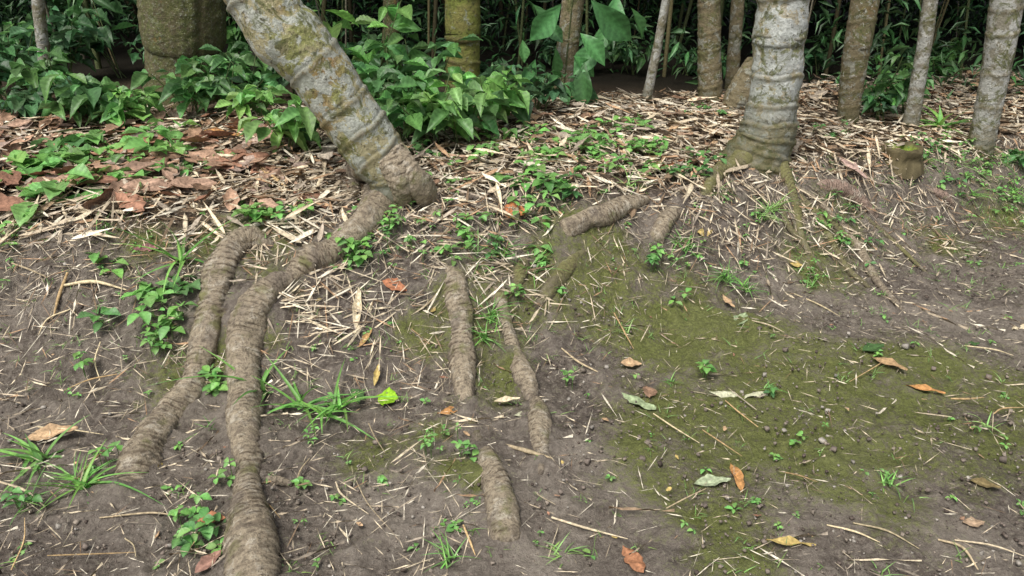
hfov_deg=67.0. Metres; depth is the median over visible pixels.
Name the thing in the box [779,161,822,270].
exposed root
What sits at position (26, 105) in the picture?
broadleaf plant
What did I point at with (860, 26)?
giant bamboo
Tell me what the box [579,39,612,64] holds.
broadleaf plant
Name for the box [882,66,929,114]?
broadleaf plant
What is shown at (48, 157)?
creeping ground cover
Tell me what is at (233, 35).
broadleaf plant
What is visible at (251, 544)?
exposed root
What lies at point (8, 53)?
broadleaf plant
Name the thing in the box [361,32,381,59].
broadleaf plant
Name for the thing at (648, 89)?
bamboo stem
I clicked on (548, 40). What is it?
broadleaf plant
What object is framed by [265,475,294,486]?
exposed root
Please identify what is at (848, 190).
exposed root
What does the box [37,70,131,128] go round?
broadleaf plant
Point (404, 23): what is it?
broadleaf plant
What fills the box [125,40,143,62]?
broadleaf plant
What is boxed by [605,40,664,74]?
broadleaf plant
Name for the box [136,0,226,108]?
mossy tree
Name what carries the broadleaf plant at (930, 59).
on the ground at (646, 352)
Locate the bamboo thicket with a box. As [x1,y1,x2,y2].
[0,0,1023,102]
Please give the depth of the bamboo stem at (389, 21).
5.28 m
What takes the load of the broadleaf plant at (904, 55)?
on the ground at (646, 352)
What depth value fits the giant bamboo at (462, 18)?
4.69 m
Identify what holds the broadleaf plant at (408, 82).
on the ground at (646, 352)
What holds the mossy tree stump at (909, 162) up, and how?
on the ground at (646, 352)
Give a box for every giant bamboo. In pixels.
[444,0,480,92]
[554,0,584,101]
[697,0,722,105]
[837,0,879,125]
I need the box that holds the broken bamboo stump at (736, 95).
[722,57,752,112]
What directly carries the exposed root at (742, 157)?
on the ground at (646, 352)
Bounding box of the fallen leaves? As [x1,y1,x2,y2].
[0,67,1023,573]
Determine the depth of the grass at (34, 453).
2.65 m
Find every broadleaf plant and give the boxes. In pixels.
[0,21,35,62]
[0,26,55,89]
[0,57,26,99]
[0,85,53,120]
[6,45,75,99]
[16,0,101,58]
[22,13,112,71]
[34,72,101,124]
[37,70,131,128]
[52,0,136,77]
[83,87,168,130]
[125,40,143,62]
[130,55,227,119]
[175,55,245,116]
[199,44,281,103]
[214,84,291,120]
[226,16,249,66]
[227,41,260,74]
[237,94,320,155]
[267,65,294,93]
[270,115,321,141]
[306,0,338,27]
[313,0,421,97]
[341,42,364,63]
[346,22,389,66]
[351,40,428,130]
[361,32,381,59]
[361,32,482,90]
[365,68,438,145]
[376,67,480,150]
[379,40,413,65]
[388,57,438,75]
[403,80,509,150]
[438,54,483,73]
[462,58,544,130]
[463,65,532,132]
[480,58,508,79]
[526,63,577,111]
[537,44,554,64]
[538,38,556,52]
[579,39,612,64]
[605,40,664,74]
[605,41,639,64]
[647,28,681,56]
[664,46,696,75]
[688,59,725,78]
[721,49,726,60]
[804,48,837,74]
[812,25,845,52]
[861,52,933,119]
[861,91,898,124]
[873,36,902,54]
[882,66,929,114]
[894,49,914,62]
[901,46,933,63]
[905,51,944,65]
[928,53,959,77]
[933,37,971,62]
[934,40,971,58]
[1004,148,1023,168]
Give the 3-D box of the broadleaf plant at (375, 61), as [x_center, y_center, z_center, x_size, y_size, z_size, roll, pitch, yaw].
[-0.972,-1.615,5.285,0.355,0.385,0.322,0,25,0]
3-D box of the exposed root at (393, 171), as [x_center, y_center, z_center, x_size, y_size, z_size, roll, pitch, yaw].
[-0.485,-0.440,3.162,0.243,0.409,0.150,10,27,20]
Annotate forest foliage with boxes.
[0,0,1023,40]
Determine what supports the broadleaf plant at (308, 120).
on the ground at (646, 352)
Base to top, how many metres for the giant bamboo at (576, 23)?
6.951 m
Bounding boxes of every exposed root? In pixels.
[114,226,273,481]
[222,183,392,575]
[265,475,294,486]
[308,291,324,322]
[331,277,340,300]
[340,163,362,210]
[379,148,415,232]
[392,140,441,229]
[442,265,476,400]
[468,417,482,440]
[477,445,520,541]
[493,286,538,399]
[512,256,529,291]
[527,394,552,474]
[533,248,586,308]
[559,194,649,236]
[649,207,680,243]
[697,149,752,203]
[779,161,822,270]
[779,194,810,276]
[795,183,899,257]
[799,194,870,287]
[800,200,853,246]
[816,179,878,217]
[839,223,903,309]
[863,213,928,273]
[927,188,955,207]
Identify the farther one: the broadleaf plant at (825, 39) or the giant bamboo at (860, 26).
the broadleaf plant at (825, 39)
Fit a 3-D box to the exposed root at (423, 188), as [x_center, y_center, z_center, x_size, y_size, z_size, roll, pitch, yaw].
[-0.444,-0.472,3.186,0.371,0.449,0.185,7,26,14]
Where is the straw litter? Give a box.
[0,64,1023,575]
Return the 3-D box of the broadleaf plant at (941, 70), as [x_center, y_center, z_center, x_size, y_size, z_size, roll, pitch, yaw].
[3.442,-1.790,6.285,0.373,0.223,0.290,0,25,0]
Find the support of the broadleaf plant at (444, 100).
on the ground at (646, 352)
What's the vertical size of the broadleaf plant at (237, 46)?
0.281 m
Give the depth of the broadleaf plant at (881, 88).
4.82 m
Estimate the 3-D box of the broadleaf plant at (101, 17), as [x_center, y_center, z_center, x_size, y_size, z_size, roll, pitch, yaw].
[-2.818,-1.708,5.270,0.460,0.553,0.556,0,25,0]
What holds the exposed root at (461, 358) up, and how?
on the ground at (646, 352)
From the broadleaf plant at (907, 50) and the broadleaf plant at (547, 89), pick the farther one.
the broadleaf plant at (907, 50)
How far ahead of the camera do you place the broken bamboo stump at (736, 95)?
4.82 m
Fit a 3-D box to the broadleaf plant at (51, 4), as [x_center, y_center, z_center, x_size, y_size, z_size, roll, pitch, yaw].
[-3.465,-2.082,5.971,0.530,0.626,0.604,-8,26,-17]
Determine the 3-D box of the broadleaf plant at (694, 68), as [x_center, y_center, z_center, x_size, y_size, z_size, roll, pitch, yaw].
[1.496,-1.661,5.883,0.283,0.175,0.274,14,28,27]
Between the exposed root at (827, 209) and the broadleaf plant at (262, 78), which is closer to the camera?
the exposed root at (827, 209)
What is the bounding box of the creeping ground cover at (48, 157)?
[0,103,1023,570]
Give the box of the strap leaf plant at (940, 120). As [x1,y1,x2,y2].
[919,105,971,133]
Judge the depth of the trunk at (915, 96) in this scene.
4.64 m
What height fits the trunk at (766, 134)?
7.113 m
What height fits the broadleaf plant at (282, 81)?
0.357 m
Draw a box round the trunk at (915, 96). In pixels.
[900,0,937,133]
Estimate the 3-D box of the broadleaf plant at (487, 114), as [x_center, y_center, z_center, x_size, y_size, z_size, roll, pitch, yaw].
[-0.278,-0.858,3.879,0.535,0.347,0.525,-11,27,-22]
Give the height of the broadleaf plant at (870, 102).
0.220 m
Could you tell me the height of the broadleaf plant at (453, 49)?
0.504 m
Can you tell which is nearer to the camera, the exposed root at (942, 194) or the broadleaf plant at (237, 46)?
the exposed root at (942, 194)
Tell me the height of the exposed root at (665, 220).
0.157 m
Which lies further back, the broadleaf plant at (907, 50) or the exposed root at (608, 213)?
the broadleaf plant at (907, 50)
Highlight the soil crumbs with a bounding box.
[0,156,1023,575]
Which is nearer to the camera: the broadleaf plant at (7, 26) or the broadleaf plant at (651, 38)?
the broadleaf plant at (7, 26)
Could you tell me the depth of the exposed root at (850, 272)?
3.72 m
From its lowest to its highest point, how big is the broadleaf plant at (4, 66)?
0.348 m
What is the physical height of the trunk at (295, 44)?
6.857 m
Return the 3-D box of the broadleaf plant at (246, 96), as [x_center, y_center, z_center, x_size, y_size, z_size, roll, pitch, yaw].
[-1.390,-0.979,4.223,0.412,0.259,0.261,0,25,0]
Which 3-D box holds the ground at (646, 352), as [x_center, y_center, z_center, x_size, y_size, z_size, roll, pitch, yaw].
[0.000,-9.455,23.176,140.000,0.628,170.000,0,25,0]
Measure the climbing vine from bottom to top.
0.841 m
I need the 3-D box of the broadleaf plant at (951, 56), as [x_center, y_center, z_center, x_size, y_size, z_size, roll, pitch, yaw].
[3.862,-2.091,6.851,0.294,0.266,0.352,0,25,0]
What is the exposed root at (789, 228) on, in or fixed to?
on the ground at (646, 352)
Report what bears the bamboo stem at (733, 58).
on the ground at (646, 352)
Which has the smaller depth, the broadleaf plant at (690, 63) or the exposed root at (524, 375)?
the exposed root at (524, 375)
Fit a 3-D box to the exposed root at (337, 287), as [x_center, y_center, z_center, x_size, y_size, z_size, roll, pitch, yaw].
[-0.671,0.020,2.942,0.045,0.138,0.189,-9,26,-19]
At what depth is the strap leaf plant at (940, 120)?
4.83 m
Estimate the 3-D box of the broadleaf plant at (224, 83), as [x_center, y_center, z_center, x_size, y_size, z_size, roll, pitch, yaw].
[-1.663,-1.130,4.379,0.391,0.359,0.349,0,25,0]
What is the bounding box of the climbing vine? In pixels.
[519,0,645,109]
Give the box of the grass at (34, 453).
[0,145,1023,575]
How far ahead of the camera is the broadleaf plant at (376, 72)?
4.08 m
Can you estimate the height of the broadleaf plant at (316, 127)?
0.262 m
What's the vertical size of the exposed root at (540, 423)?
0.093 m
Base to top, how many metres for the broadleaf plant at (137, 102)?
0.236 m
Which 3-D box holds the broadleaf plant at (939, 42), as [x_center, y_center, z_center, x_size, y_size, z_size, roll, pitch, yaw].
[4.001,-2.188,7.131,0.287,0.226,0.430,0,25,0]
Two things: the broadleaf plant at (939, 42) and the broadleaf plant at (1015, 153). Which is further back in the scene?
the broadleaf plant at (939, 42)
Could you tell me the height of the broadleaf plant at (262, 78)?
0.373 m
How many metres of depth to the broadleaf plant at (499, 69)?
4.95 m
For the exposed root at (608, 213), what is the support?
on the ground at (646, 352)
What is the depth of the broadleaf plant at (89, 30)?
5.03 m
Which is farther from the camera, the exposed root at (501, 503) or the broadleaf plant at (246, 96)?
the broadleaf plant at (246, 96)
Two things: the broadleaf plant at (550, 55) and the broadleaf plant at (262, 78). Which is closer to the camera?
the broadleaf plant at (262, 78)
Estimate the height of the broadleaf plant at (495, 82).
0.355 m
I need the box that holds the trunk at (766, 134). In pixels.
[716,0,809,180]
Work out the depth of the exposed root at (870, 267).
3.64 m
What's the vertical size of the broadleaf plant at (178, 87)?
0.372 m
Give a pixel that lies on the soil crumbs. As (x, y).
(724, 484)
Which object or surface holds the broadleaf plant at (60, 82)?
on the ground at (646, 352)
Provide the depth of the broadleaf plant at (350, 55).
5.40 m
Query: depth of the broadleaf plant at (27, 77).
4.49 m
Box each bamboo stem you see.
[31,0,54,95]
[381,0,399,63]
[641,0,669,103]
[724,0,744,89]
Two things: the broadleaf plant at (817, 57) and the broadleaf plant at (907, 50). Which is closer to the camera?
the broadleaf plant at (817, 57)
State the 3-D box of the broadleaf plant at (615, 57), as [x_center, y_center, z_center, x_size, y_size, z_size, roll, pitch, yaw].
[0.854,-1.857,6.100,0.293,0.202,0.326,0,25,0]
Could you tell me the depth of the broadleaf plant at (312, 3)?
5.70 m
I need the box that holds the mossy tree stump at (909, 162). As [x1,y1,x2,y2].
[880,141,923,178]
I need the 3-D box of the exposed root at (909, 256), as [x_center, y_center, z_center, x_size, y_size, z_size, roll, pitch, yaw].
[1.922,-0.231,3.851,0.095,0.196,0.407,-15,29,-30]
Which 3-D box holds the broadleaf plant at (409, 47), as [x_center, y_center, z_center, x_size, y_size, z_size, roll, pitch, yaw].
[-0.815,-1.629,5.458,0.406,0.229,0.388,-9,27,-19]
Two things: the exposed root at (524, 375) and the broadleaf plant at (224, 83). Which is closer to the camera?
the exposed root at (524, 375)
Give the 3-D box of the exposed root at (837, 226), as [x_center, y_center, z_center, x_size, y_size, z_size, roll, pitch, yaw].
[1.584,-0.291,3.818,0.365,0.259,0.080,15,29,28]
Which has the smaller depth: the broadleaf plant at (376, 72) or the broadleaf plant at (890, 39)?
the broadleaf plant at (376, 72)
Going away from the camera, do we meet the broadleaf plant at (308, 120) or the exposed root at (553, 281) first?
the exposed root at (553, 281)
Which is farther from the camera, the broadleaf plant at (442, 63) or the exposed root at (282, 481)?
the broadleaf plant at (442, 63)
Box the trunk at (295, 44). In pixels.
[223,0,414,208]
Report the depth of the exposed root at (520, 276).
3.12 m
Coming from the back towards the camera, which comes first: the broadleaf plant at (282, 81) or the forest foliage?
the forest foliage
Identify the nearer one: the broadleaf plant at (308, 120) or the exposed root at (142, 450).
the exposed root at (142, 450)
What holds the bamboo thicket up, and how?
on the ground at (646, 352)
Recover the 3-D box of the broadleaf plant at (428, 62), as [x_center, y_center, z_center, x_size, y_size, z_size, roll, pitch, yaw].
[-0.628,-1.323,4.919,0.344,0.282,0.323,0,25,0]
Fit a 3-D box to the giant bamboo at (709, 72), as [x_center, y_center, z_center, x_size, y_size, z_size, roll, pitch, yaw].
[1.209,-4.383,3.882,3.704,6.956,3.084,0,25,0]
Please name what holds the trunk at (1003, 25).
on the ground at (646, 352)
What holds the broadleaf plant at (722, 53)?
on the ground at (646, 352)
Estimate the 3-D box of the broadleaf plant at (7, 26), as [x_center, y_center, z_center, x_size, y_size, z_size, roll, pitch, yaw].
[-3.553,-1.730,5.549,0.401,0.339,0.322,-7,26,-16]
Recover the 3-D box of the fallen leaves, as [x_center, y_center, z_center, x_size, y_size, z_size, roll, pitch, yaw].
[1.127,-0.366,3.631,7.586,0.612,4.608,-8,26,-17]
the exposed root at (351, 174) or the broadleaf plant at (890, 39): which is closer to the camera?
the exposed root at (351, 174)
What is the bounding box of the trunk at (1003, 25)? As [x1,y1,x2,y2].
[966,0,1023,160]
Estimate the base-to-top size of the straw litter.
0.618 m
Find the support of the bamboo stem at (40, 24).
on the ground at (646, 352)
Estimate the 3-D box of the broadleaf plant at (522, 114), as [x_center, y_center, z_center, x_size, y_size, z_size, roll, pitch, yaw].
[-0.064,-1.080,4.309,0.496,0.348,0.441,0,25,0]
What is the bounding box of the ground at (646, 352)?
[0,0,1023,575]

